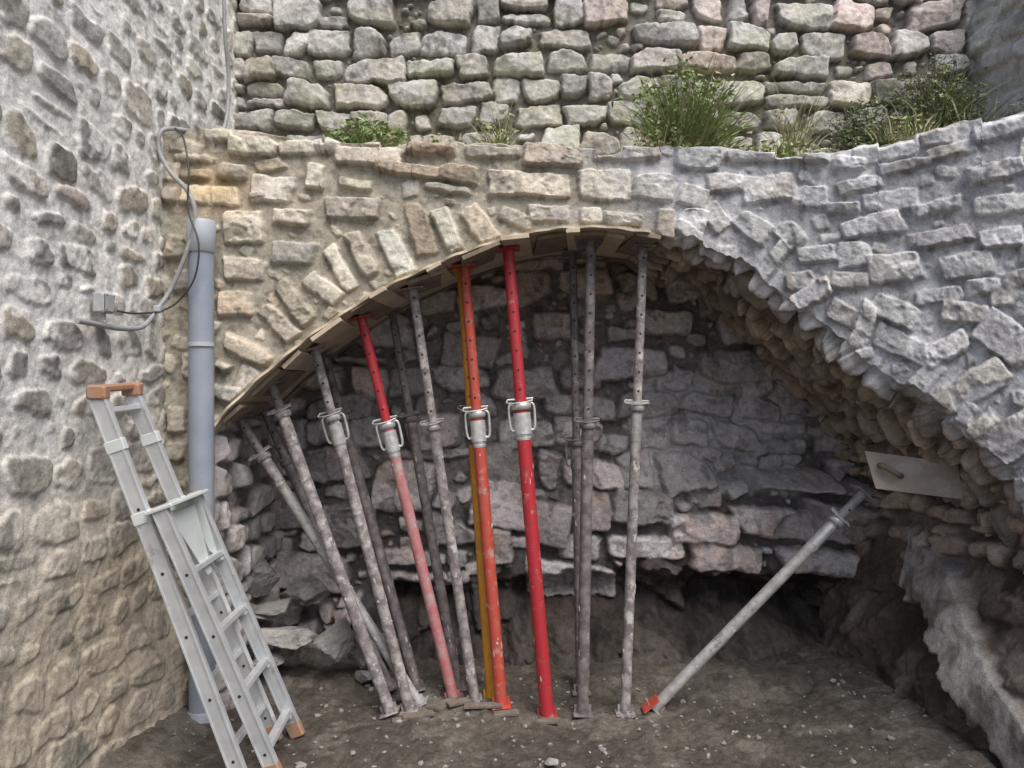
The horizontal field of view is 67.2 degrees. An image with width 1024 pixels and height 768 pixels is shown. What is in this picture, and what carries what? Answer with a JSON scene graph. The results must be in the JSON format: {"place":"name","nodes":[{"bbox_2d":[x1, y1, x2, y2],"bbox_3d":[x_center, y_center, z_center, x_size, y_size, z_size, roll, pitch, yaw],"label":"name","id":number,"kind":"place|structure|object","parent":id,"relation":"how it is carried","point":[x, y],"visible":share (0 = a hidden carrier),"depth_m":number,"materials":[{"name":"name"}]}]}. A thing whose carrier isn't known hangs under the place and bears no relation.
{"place":"outdoors","nodes":[
{"label":"outdoors","id":0,"kind":"place"},
{"bbox_2d":[97,641,1001,767],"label":"ground","id":1,"kind":"structure","parent":0,"point":[777,688],"depth_m":3.79,"materials":[{"name":"soil"}]},
{"bbox_2d":[0,0,239,767],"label":"stone wall","id":2,"kind":"structure","parent":1,"relation":"on","point":[96,96],"depth_m":3.16,"materials":[{"name":"beige stone"}]},
{"bbox_2d":[92,292,114,319],"bbox_3d":[-1.711,-0.326,3.233,0.058,0.112,0.085,0,0,0],"label":"junction box","id":3,"kind":"object","parent":2,"relation":"attached to","point":[103,304],"visible":1,"depth_m":3.20,"materials":[{"name":"grey plastic"}]},
{"bbox_2d":[117,127,199,313],"bbox_3d":[-1.704,-0.797,3.610,0.241,0.965,0.406,0,0,37],"label":"electric cable","id":4,"kind":"object","parent":2,"relation":"attached to","point":[192,282],"visible":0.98,"depth_m":3.70,"materials":[{"name":"grey plastic"}]},
{"bbox_2d":[86,382,304,767],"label":"aluminium ladder","id":5,"kind":"object","parent":1,"relation":"on","point":[180,525],"visible":1,"depth_m":3.21,"materials":[{"name":"grey metal"}]},
{"bbox_2d":[161,129,283,710],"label":"stone pier","id":6,"kind":"structure","parent":1,"relation":"on","point":[246,493],"depth_m":3.91,"materials":[{"name":"beige stone"}]},
{"bbox_2d":[74,0,230,330],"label":"electric conduit","id":7,"kind":"object","parent":6,"relation":"attached to","point":[183,185],"visible":0.89,"depth_m":3.74,"materials":[{"name":"grey plastic"}]},
{"bbox_2d":[153,305,163,311],"bbox_3d":[-1.685,-0.358,3.675,0.030,0.030,0.050,0,0,0],"label":"cable clip","id":8,"kind":"object","parent":7,"relation":"attached to","point":[157,308],"visible":1,"depth_m":3.65,"materials":[{"name":"plastic"}]},
{"bbox_2d":[186,218,215,723],"bbox_3d":[-1.537,0.458,3.814,0.145,2.526,0.166,0,0,0],"label":"drain pipe","id":9,"kind":"object","parent":6,"relation":"attached to","point":[200,344],"visible":0.69,"depth_m":3.76,"materials":[{"name":"grey plastic"}]},
{"bbox_2d":[249,602,276,620],"bbox_3d":[-1.465,1.296,4.396,0.221,0.117,0.175,0,0,-29],"label":"loose stone","id":10,"kind":"object","parent":6,"relation":"on","point":[259,617],"visible":0.37,"depth_m":4.36,"materials":[{"name":"grey stone"}]},
{"bbox_2d":[254,597,292,615],"bbox_3d":[-1.383,1.276,4.427,0.231,0.088,0.229,0,0,0],"label":"loose stone","id":11,"kind":"object","parent":10,"relation":"on","point":[277,607],"visible":0.98,"depth_m":4.35,"materials":[{"name":"grey stone"}]},
{"bbox_2d":[247,559,279,597],"bbox_3d":[-1.445,1.127,4.441,0.206,0.206,0.218,0,0,0],"label":"loose stone","id":12,"kind":"object","parent":6,"relation":"on","point":[265,576],"visible":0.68,"depth_m":4.40,"materials":[{"name":"grey stone"}]},
{"bbox_2d":[252,648,284,665],"bbox_3d":[-1.348,1.519,4.258,0.175,0.085,0.161,0,0,23],"label":"loose stone","id":13,"kind":"object","parent":6,"relation":"on","point":[277,655],"visible":0.38,"depth_m":4.25,"materials":[{"name":"grey stone"}]},
{"bbox_2d":[247,626,317,649],"bbox_3d":[-1.288,1.411,4.281,0.436,0.129,0.198,0,0,-14],"label":"loose stone","id":14,"kind":"object","parent":6,"relation":"on","point":[290,637],"visible":0.71,"depth_m":4.22,"materials":[{"name":"grey stone"}]},
{"bbox_2d":[279,577,329,606],"bbox_3d":[-1.228,1.237,4.593,0.269,0.151,0.187,0,0,-42],"label":"loose stone","id":15,"kind":"object","parent":6,"relation":"on","point":[305,592],"visible":0.95,"depth_m":4.54,"materials":[{"name":"grey stone"}]},
{"bbox_2d":[214,225,660,432],"bbox_3d":[-0.385,-0.271,4.205,2.258,1.037,0.830,0,0,0],"label":"arch formwork","id":16,"kind":"object","parent":6,"relation":"attached to","point":[293,367],"visible":0.87,"depth_m":3.96,"materials":[{"name":"brown wood"}]},
{"bbox_2d":[212,110,1023,547],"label":"stone arch","id":17,"kind":"structure","parent":6,"relation":"attached to","point":[866,294],"depth_m":3.85,"materials":[{"name":"beige stone"}]},
{"bbox_2d":[320,111,410,146],"bbox_3d":[-0.748,-1.261,3.967,0.543,0.296,0.477,0,0,0],"label":"grass tuft","id":18,"kind":"object","parent":17,"relation":"on","point":[362,136],"visible":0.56,"depth_m":3.95,"materials":[{"name":"green plant"}]},
{"bbox_2d":[398,133,466,144],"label":"grass tuft","id":19,"kind":"object","parent":17,"relation":"on","point":[434,140],"visible":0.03,"depth_m":4.14,"materials":[{"name":"green plant"}]},
{"bbox_2d":[462,100,538,145],"bbox_3d":[-0.040,-1.436,4.201,0.464,0.337,0.480,0,0,-16],"label":"grass tuft","id":20,"kind":"object","parent":17,"relation":"on","point":[496,140],"visible":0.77,"depth_m":4.23,"materials":[{"name":"green plant"}]},
{"bbox_2d":[622,119,712,151],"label":"grass tuft","id":21,"kind":"object","parent":17,"relation":"on","point":[665,142],"visible":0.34,"depth_m":3.94,"materials":[{"name":"green plant"}]},
{"bbox_2d":[587,41,780,148],"bbox_3d":[0.893,-1.470,3.980,1.065,0.628,0.949,0,0,19],"label":"grass tuft","id":22,"kind":"object","parent":17,"relation":"on","point":[700,121],"visible":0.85,"depth_m":3.94,"materials":[{"name":"green plant"}]},
{"bbox_2d":[723,130,832,157],"bbox_3d":[1.370,-1.240,4.071,1.030,0.172,0.306,0,0,0],"label":"grass tuft","id":23,"kind":"object","parent":17,"relation":"on","point":[780,151],"visible":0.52,"depth_m":4.07,"materials":[{"name":"green plant"}]},
{"bbox_2d":[746,64,848,152],"bbox_3d":[1.647,-1.583,4.452,0.710,0.456,0.642,0,0,-37],"label":"grass tuft","id":24,"kind":"object","parent":17,"relation":"on","point":[795,139],"visible":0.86,"depth_m":4.43,"materials":[{"name":"green plant"}]},
{"bbox_2d":[814,96,906,152],"bbox_3d":[1.878,-1.359,4.137,0.447,0.354,0.273,0,0,0],"label":"shrub","id":25,"kind":"object","parent":17,"relation":"on","point":[859,137],"visible":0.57,"depth_m":4.12,"materials":[{"name":"green plant"}]},
{"bbox_2d":[849,110,955,143],"bbox_3d":[2.047,-1.314,3.939,0.584,0.185,0.348,0,0,0],"label":"grass tuft","id":26,"kind":"object","parent":17,"relation":"on","point":[906,128],"visible":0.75,"depth_m":3.92,"materials":[{"name":"green plant"}]},
{"bbox_2d":[865,451,962,498],"bbox_3d":[1.966,0.447,3.774,0.432,0.220,0.083,0,0,19],"label":"plastering float","id":27,"kind":"object","parent":17,"relation":"on","point":[908,474],"visible":0.99,"depth_m":3.79,"materials":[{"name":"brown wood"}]},
{"bbox_2d":[881,45,996,132],"bbox_3d":[2.313,-1.589,4.204,0.584,0.482,0.388,0,0,0],"label":"shrub","id":28,"kind":"object","parent":17,"relation":"on","point":[929,107],"visible":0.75,"depth_m":4.16,"materials":[{"name":"green plant"}]},
{"bbox_2d":[854,55,1023,127],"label":"grass tuft","id":29,"kind":"object","parent":17,"relation":"on","point":[945,65],"visible":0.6,"depth_m":4.13,"materials":[{"name":"green plant"}]},
{"bbox_2d":[258,405,397,691],"bbox_3d":[-1.043,0.912,4.313,0.868,1.588,0.137,0,0,10],"label":"adjustable steel prop","id":30,"kind":"object","parent":1,"relation":"on","point":[285,460],"visible":0.52,"depth_m":4.32,"materials":[{"name":"grey metal"}]},
{"bbox_2d":[233,414,428,706],"bbox_3d":[-0.975,0.943,4.108,1.056,1.571,0.122,0,0,1],"label":"adjustable steel prop","id":31,"kind":"object","parent":1,"relation":"on","point":[262,455],"visible":0.84,"depth_m":4.08,"materials":[{"name":"grey metal"}]},
{"bbox_2d":[312,616,351,664],"bbox_3d":[-0.980,1.409,4.231,0.201,0.266,0.161,0,0,0],"label":"loose stone","id":32,"kind":"object","parent":1,"relation":"on","point":[332,645],"visible":1,"depth_m":4.17,"materials":[{"name":"grey stone"}]},
{"bbox_2d":[266,380,399,718],"bbox_3d":[-0.953,0.852,4.034,0.748,1.741,0.129,0,0,5],"label":"adjustable steel prop","id":33,"kind":"object","parent":1,"relation":"on","point":[281,412],"visible":0.99,"depth_m":4.00,"materials":[{"name":"grey metal"}]},
{"bbox_2d":[348,643,365,668],"bbox_3d":[-0.829,1.521,4.368,0.144,0.138,0.154,0,0,40],"label":"loose stone","id":34,"kind":"object","parent":1,"relation":"on","point":[356,655],"visible":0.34,"depth_m":4.32,"materials":[{"name":"grey stone"}]},
{"bbox_2d":[304,345,419,716],"bbox_3d":[-0.790,0.757,4.046,0.620,1.921,0.126,0,0,3],"label":"adjustable steel prop","id":35,"kind":"object","parent":1,"relation":"on","point":[332,418],"visible":1,"depth_m":4.02,"materials":[{"name":"grey metal"}]},
{"bbox_2d":[355,670,371,682],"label":"loose stone","id":36,"kind":"object","parent":1,"relation":"on","point":[363,676],"visible":0.73,"depth_m":4.23,"materials":[{"name":"grey stone"}]},
{"bbox_2d":[321,352,426,691],"bbox_3d":[-0.798,0.758,4.334,0.714,1.881,0.149,0,0,17],"label":"adjustable steel prop","id":37,"kind":"object","parent":1,"relation":"on","point":[394,604],"visible":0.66,"depth_m":4.29,"materials":[{"name":"grey metal"}]},
{"bbox_2d":[348,314,462,698],"bbox_3d":[-0.558,0.668,4.092,0.607,2.076,0.134,0,0,-8],"label":"adjustable steel prop","id":38,"kind":"object","parent":1,"relation":"on","point":[387,425],"visible":0.98,"depth_m":4.08,"materials":[{"name":"red paint"}]},
{"bbox_2d":[385,308,466,691],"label":"adjustable steel prop","id":39,"kind":"object","parent":1,"relation":"on","point":[409,416],"visible":0.93,"depth_m":4.30,"materials":[{"name":"metal"}]},
{"bbox_2d":[400,285,484,701],"bbox_3d":[-0.363,0.590,4.060,0.438,2.208,0.120,0,0,0],"label":"adjustable steel prop","id":40,"kind":"object","parent":1,"relation":"on","point":[433,425],"visible":0.99,"depth_m":4.04,"materials":[{"name":"grey metal"}]},
{"bbox_2d":[449,268,494,697],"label":"adjustable steel prop","id":41,"kind":"object","parent":1,"relation":"on","point":[488,691],"visible":0.45,"depth_m":4.12,"materials":[{"name":"yellow paint"}]},
{"bbox_2d":[392,694,559,723],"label":"wood offcuts","id":42,"kind":"object","parent":1,"relation":"on","point":[466,702],"visible":0.96,"depth_m":3.97,"materials":[{"name":"wood"}]},
{"bbox_2d":[452,263,510,710],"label":"adjustable steel prop","id":43,"kind":"object","parent":1,"relation":"on","point":[478,437],"visible":0.99,"depth_m":4.01,"materials":[{"name":"orange paint"}]},
{"bbox_2d":[497,246,556,717],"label":"adjustable steel prop","id":44,"kind":"object","parent":1,"relation":"on","point":[523,428],"visible":1,"depth_m":3.94,"materials":[{"name":"red paint"}]},
{"bbox_2d":[544,757,558,765],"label":"loose stone","id":45,"kind":"object","parent":1,"relation":"on","point":[549,761],"visible":1,"depth_m":3.38,"materials":[{"name":"beige stone"}]},
{"bbox_2d":[270,259,880,666],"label":"stone wall","id":46,"kind":"structure","parent":1,"relation":"on","point":[746,479],"depth_m":4.83,"materials":[{"name":"grey stone"}]},
{"bbox_2d":[562,249,590,695],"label":"adjustable steel prop","id":47,"kind":"object","parent":1,"relation":"on","point":[575,451],"visible":0.73,"depth_m":4.29,"materials":[{"name":"grey metal"}]},
{"bbox_2d":[572,239,603,717],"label":"adjustable steel prop","id":48,"kind":"object","parent":1,"relation":"on","point":[587,421],"visible":1,"depth_m":3.99,"materials":[{"name":"grey metal"}]},
{"bbox_2d":[614,243,656,717],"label":"adjustable steel prop","id":49,"kind":"object","parent":1,"relation":"on","point":[636,403],"visible":1,"depth_m":4.00,"materials":[{"name":"grey metal"}]},
{"bbox_2d":[641,694,659,713],"bbox_3d":[0.719,1.664,4.010,0.081,0.069,0.090,0,0,0],"label":"prop base plate","id":50,"kind":"object","parent":1,"relation":"on","point":[653,700],"visible":1,"depth_m":4.00,"materials":[{"name":"orange paint"}]},
{"bbox_2d":[645,484,876,714],"bbox_3d":[1.309,1.139,4.077,1.206,1.203,0.123,0,0,-2],"label":"adjustable steel prop","id":51,"kind":"object","parent":1,"relation":"on","point":[753,605],"visible":0.98,"depth_m":4.05,"materials":[{"name":"metal"}]},
{"bbox_2d":[814,438,1023,767],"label":"earth bank","id":52,"kind":"structure","parent":1,"relation":"on","point":[923,608],"depth_m":3.80,"materials":[{"name":"grey stone"}]},
{"bbox_2d":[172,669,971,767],"bbox_3d":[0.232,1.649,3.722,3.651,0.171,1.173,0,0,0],"label":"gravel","id":53,"kind":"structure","parent":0,"point":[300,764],"depth_m":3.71,"materials":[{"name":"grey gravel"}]},
{"bbox_2d":[233,0,979,155],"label":"stone wall","id":54,"kind":"structure","parent":0,"point":[315,69],"depth_m":4.89,"materials":[{"name":"grey stone"}]},
{"bbox_2d":[964,0,1023,122],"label":"stone wall","id":55,"kind":"structure","parent":54,"relation":"attached to","point":[994,35],"depth_m":4.66,"materials":[{"name":"grey stone"}]}
]}

